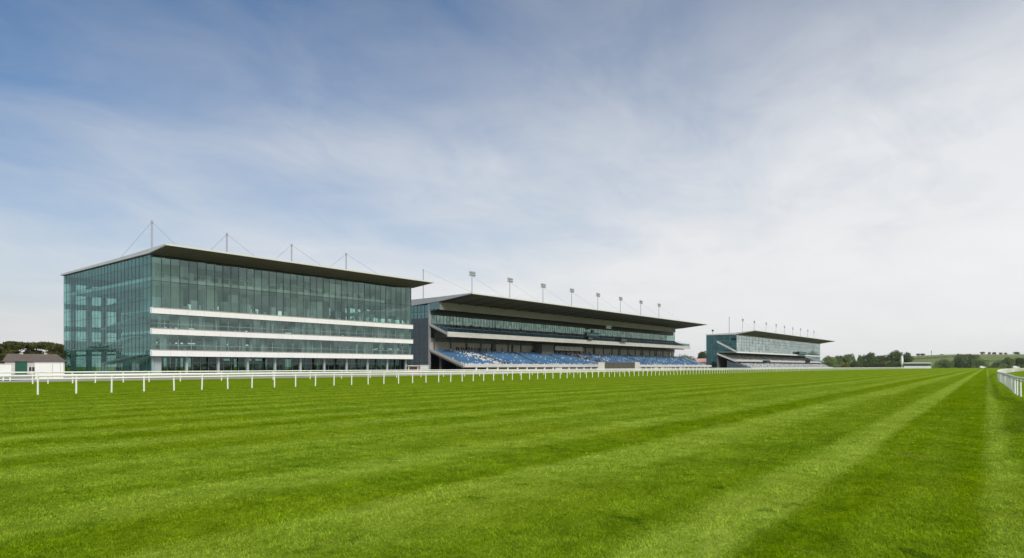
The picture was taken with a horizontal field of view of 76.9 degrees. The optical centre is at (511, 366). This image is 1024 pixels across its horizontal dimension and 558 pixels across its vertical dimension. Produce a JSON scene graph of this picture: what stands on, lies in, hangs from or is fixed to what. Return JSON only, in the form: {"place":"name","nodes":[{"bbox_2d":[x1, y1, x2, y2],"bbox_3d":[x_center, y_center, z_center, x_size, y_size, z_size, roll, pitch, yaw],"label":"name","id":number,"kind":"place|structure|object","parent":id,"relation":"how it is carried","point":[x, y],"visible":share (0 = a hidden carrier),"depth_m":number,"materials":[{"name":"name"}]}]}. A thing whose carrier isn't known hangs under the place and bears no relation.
{"place":"outdoors","nodes":[
{"label":"outdoors","id":0,"kind":"place"},
{"bbox_2d":[0,374,481,381],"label":"path","id":1,"kind":"structure","parent":0,"point":[211,378],"depth_m":88.27,"materials":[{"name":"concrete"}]},
{"bbox_2d":[0,364,10,380],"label":"portable cabin","id":2,"kind":"object","parent":1,"relation":"on","point":[5,367],"visible":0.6,"depth_m":73.68,"materials":[{"name":"white paint"}]},
{"bbox_2d":[61,243,434,373],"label":"glass building","id":3,"kind":"structure","parent":0,"point":[168,281],"depth_m":144.64,"materials":[{"name":"glass"}]},
{"bbox_2d":[121,220,175,256],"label":"roof mast","id":4,"kind":"object","parent":3,"relation":"on","point":[151,223],"visible":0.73,"depth_m":127.18,"materials":[{"name":"grey metal"}]},
{"bbox_2d":[211,233,253,255],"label":"roof mast","id":5,"kind":"object","parent":3,"relation":"on","point":[226,235],"visible":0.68,"depth_m":139.13,"materials":[{"name":"grey metal"}]},
{"bbox_2d":[278,244,319,264],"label":"roof mast","id":6,"kind":"object","parent":3,"relation":"on","point":[291,252],"visible":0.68,"depth_m":151.28,"materials":[{"name":"grey metal"}]},
{"bbox_2d":[330,253,375,272],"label":"roof mast","id":7,"kind":"object","parent":3,"relation":"on","point":[346,261],"visible":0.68,"depth_m":163.46,"materials":[{"name":"grey metal"}]},
{"bbox_2d":[0,368,850,378],"bbox_3d":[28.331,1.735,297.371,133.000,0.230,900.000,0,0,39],"label":"pavement","id":8,"kind":"structure","parent":0,"point":[260,374],"depth_m":132.76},
{"bbox_2d":[0,352,14,363],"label":"pine tree","id":9,"kind":"object","parent":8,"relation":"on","point":[2,355],"visible":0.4,"depth_m":177.50,"materials":[{"name":"green plant"}]},
{"bbox_2d":[3,353,66,373],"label":"clubhouse","id":10,"kind":"structure","parent":8,"relation":"on","point":[21,362],"depth_m":136.91,"materials":[{"name":"white tile"}]},
{"bbox_2d":[34,362,63,378],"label":"portable cabin","id":11,"kind":"object","parent":8,"relation":"on","point":[47,366],"visible":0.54,"depth_m":81.13,"materials":[{"name":"white paint"}]},
{"bbox_2d":[407,365,418,369],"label":"kiosk","id":12,"kind":"object","parent":8,"relation":"on","point":[413,367],"visible":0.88,"depth_m":149.77,"materials":[{"name":"paint"}]},
{"bbox_2d":[420,365,428,369],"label":"box trailer","id":13,"kind":"object","parent":8,"relation":"on","point":[424,367],"visible":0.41,"depth_m":151.83,"materials":[{"name":"paint"}]},
{"bbox_2d":[411,293,711,370],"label":"grandstand","id":14,"kind":"object","parent":8,"relation":"on","point":[435,340],"visible":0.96,"depth_m":238.67,"materials":[{"name":"grey metal"}]},
{"bbox_2d":[423,269,472,297],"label":"roof mast","id":15,"kind":"object","parent":14,"relation":"on","point":[423,285],"visible":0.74,"depth_m":208.41,"materials":[{"name":"grey metal"}]},
{"bbox_2d":[469,271,501,295],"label":"floodlight","id":16,"kind":"object","parent":14,"relation":"on","point":[471,272],"visible":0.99,"depth_m":208.20,"materials":[{"name":"grey metal"}]},
{"bbox_2d":[507,277,537,300],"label":"floodlight","id":17,"kind":"object","parent":14,"relation":"on","point":[511,281],"visible":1,"depth_m":223.31,"materials":[{"name":"grey metal"}]},
{"bbox_2d":[584,330,599,336],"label":"camera cabin","id":18,"kind":"object","parent":14,"relation":"attached to","point":[589,334],"visible":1,"depth_m":263.77,"materials":[{"name":"glass"}]},
{"bbox_2d":[598,362,639,370],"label":"display board","id":19,"kind":"object","parent":8,"relation":"on","point":[610,365],"visible":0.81,"depth_m":253.86,"materials":[{"name":"grey metal"}]},
{"bbox_2d":[679,354,697,360],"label":"railing","id":20,"kind":"object","parent":8,"relation":"on","point":[691,358],"visible":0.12,"depth_m":498.79,"materials":[{"name":"white metal"}]},
{"bbox_2d":[697,351,705,358],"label":"tree","id":21,"kind":"object","parent":8,"relation":"on","point":[701,355],"visible":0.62,"depth_m":517.77,"materials":[{"name":"green plant"}]},
{"bbox_2d":[706,330,833,368],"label":"grandstand","id":22,"kind":"object","parent":8,"relation":"on","point":[751,349],"visible":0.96,"depth_m":440.96,"materials":[{"name":"glass"}]},
{"bbox_2d":[797,351,806,354],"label":"camera cabin","id":23,"kind":"object","parent":22,"relation":"attached to","point":[801,353],"visible":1,"depth_m":510.88,"materials":[{"name":"glass"}]},
{"bbox_2d":[820,360,842,367],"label":"bush","id":24,"kind":"object","parent":8,"relation":"on","point":[832,364],"visible":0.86,"depth_m":596.76,"materials":[{"name":"green plant"}]},
{"bbox_2d":[850,359,861,367],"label":"bush","id":25,"kind":"object","parent":8,"relation":"on","point":[854,363],"visible":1,"depth_m":598.56,"materials":[{"name":"green plant"}]},
{"bbox_2d":[859,358,875,366],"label":"bush","id":26,"kind":"object","parent":8,"relation":"on","point":[870,362],"visible":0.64,"depth_m":607.75,"materials":[{"name":"green plant"}]},
{"bbox_2d":[0,367,1023,557],"bbox_3d":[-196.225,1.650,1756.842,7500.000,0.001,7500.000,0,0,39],"label":"ground","id":27,"kind":"structure","parent":0,"point":[948,377],"depth_m":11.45,"materials":[{"name":"green plant"}]},
{"bbox_2d":[0,346,18,358],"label":"pine tree","id":28,"kind":"object","parent":27,"relation":"on","point":[4,350],"visible":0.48,"depth_m":200.28,"materials":[{"name":"green plant"}]},
{"bbox_2d":[0,341,36,353],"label":"pine tree","id":29,"kind":"object","parent":27,"relation":"on","point":[13,345],"visible":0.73,"depth_m":202.99,"materials":[{"name":"green plant"}]},
{"bbox_2d":[25,342,45,353],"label":"pine tree","id":30,"kind":"object","parent":27,"relation":"on","point":[36,351],"visible":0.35,"depth_m":210.05,"materials":[{"name":"green plant"}]},
{"bbox_2d":[33,341,64,356],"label":"pine tree","id":31,"kind":"object","parent":27,"relation":"on","point":[49,346],"visible":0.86,"depth_m":206.30,"materials":[{"name":"green plant"}]},
{"bbox_2d":[46,348,76,357],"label":"pine tree","id":32,"kind":"object","parent":27,"relation":"on","point":[62,352],"visible":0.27,"depth_m":213.87,"materials":[{"name":"green plant"}]},
{"bbox_2d":[0,368,757,383],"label":"running rail","id":33,"kind":"object","parent":27,"relation":"on","point":[123,372],"visible":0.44,"depth_m":82.39,"materials":[{"name":"plastic"}]},
{"bbox_2d":[36,367,918,394],"bbox_3d":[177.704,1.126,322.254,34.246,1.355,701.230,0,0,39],"label":"running rail","id":34,"kind":"object","parent":27,"relation":"on","point":[171,375],"visible":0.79,"depth_m":55.66,"materials":[{"name":"plastic"}]},
{"bbox_2d":[822,356,837,363],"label":"tree","id":35,"kind":"object","parent":27,"relation":"on","point":[827,358],"visible":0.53,"depth_m":679.43,"materials":[{"name":"green plant"}]},
{"bbox_2d":[834,355,843,366],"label":"tree","id":36,"kind":"object","parent":27,"relation":"on","point":[839,358],"visible":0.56,"depth_m":697.29,"materials":[{"name":"green plant"}]},
{"bbox_2d":[843,354,855,366],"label":"tree","id":37,"kind":"object","parent":27,"relation":"on","point":[849,358],"visible":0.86,"depth_m":657.77,"materials":[{"name":"green plant"}]},
{"bbox_2d":[857,355,863,363],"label":"tree","id":38,"kind":"object","parent":27,"relation":"on","point":[860,357],"visible":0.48,"depth_m":687.76,"materials":[{"name":"green plant"}]},
{"bbox_2d":[862,352,878,364],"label":"tree","id":39,"kind":"object","parent":27,"relation":"on","point":[869,355],"visible":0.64,"depth_m":667.83,"materials":[{"name":"green plant"}]},
{"bbox_2d":[876,355,887,362],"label":"tree","id":40,"kind":"object","parent":27,"relation":"on","point":[882,359],"visible":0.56,"depth_m":697.57,"materials":[{"name":"green plant"}]},
{"bbox_2d":[871,362,895,366],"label":"bush","id":41,"kind":"object","parent":27,"relation":"on","point":[880,364],"visible":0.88,"depth_m":589.04,"materials":[{"name":"green plant"}]},
{"bbox_2d":[885,350,903,366],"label":"tree","id":42,"kind":"object","parent":27,"relation":"on","point":[896,355],"visible":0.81,"depth_m":646.87,"materials":[{"name":"green plant"}]},
{"bbox_2d":[889,361,903,367],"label":"bush","id":43,"kind":"object","parent":27,"relation":"on","point":[897,364],"visible":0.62,"depth_m":616.73,"materials":[{"name":"green plant"}]},
{"bbox_2d":[903,352,913,362],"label":"tree","id":44,"kind":"object","parent":27,"relation":"on","point":[907,357],"visible":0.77,"depth_m":658.18,"materials":[{"name":"green plant"}]},
{"bbox_2d":[904,362,930,367],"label":"open shelter","id":45,"kind":"object","parent":27,"relation":"on","point":[924,365],"visible":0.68,"depth_m":605.45,"materials":[{"name":"white paint"}]},
{"bbox_2d":[934,358,953,367],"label":"tree","id":46,"kind":"object","parent":27,"relation":"on","point":[945,363],"visible":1,"depth_m":756.60,"materials":[{"name":"green plant"}]},
{"bbox_2d":[954,354,967,364],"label":"tree","id":47,"kind":"object","parent":27,"relation":"on","point":[965,357],"visible":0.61,"depth_m":797.92,"materials":[{"name":"green plant"}]},
{"bbox_2d":[952,358,971,367],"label":"tree","id":48,"kind":"object","parent":27,"relation":"on","point":[959,364],"visible":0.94,"depth_m":769.73,"materials":[{"name":"green plant"}]},
{"bbox_2d":[966,354,979,367],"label":"tree","id":49,"kind":"object","parent":27,"relation":"on","point":[972,357],"visible":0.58,"depth_m":825.74,"materials":[{"name":"green plant"}]},
{"bbox_2d":[970,358,989,367],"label":"tree","id":50,"kind":"object","parent":27,"relation":"on","point":[979,362],"visible":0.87,"depth_m":747.43,"materials":[{"name":"green plant"}]},
{"bbox_2d":[939,365,1022,367],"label":"hedge","id":51,"kind":"object","parent":27,"relation":"on","point":[976,366],"visible":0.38,"depth_m":794.39,"materials":[{"name":"green plant"}]},
{"bbox_2d":[991,361,1002,366],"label":"tree","id":52,"kind":"object","parent":27,"relation":"on","point":[998,363],"visible":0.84,"depth_m":799.53,"materials":[{"name":"green plant"}]},
{"bbox_2d":[1000,357,1015,367],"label":"tree","id":53,"kind":"object","parent":27,"relation":"on","point":[1009,362],"visible":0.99,"depth_m":697.79,"materials":[{"name":"green plant"}]},
{"bbox_2d":[997,368,1023,396],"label":"running rail","id":54,"kind":"object","parent":27,"relation":"on","point":[1010,381],"visible":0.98,"depth_m":49.12,"materials":[{"name":"plastic"}]},
{"bbox_2d":[1015,357,1023,367],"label":"tree","id":55,"kind":"object","parent":27,"relation":"on","point":[1018,360],"visible":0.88,"depth_m":708.07,"materials":[{"name":"green plant"}]},
{"bbox_2d":[0,0,1023,366],"label":"sky","id":56,"kind":"structure","parent":0,"point":[850,173],"materials":[{"name":"blue"}]},
{"bbox_2d":[696,359,707,368],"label":"house","id":57,"kind":"structure","parent":0,"point":[703,361],"depth_m":469.62,"materials":[{"name":"brick"}]},
{"bbox_2d":[842,354,1023,367],"bbox_3d":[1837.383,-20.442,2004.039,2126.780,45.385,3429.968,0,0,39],"label":"hills","id":58,"kind":"structure","parent":0,"point":[988,357],"depth_m":1557.82,"materials":[{"name":"green plant"}]},
{"bbox_2d":[913,356,954,359],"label":"hedge","id":59,"kind":"object","parent":58,"relation":"on","point":[934,357],"visible":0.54,"depth_m":1534.21,"materials":[{"name":"green plant"}]}
]}

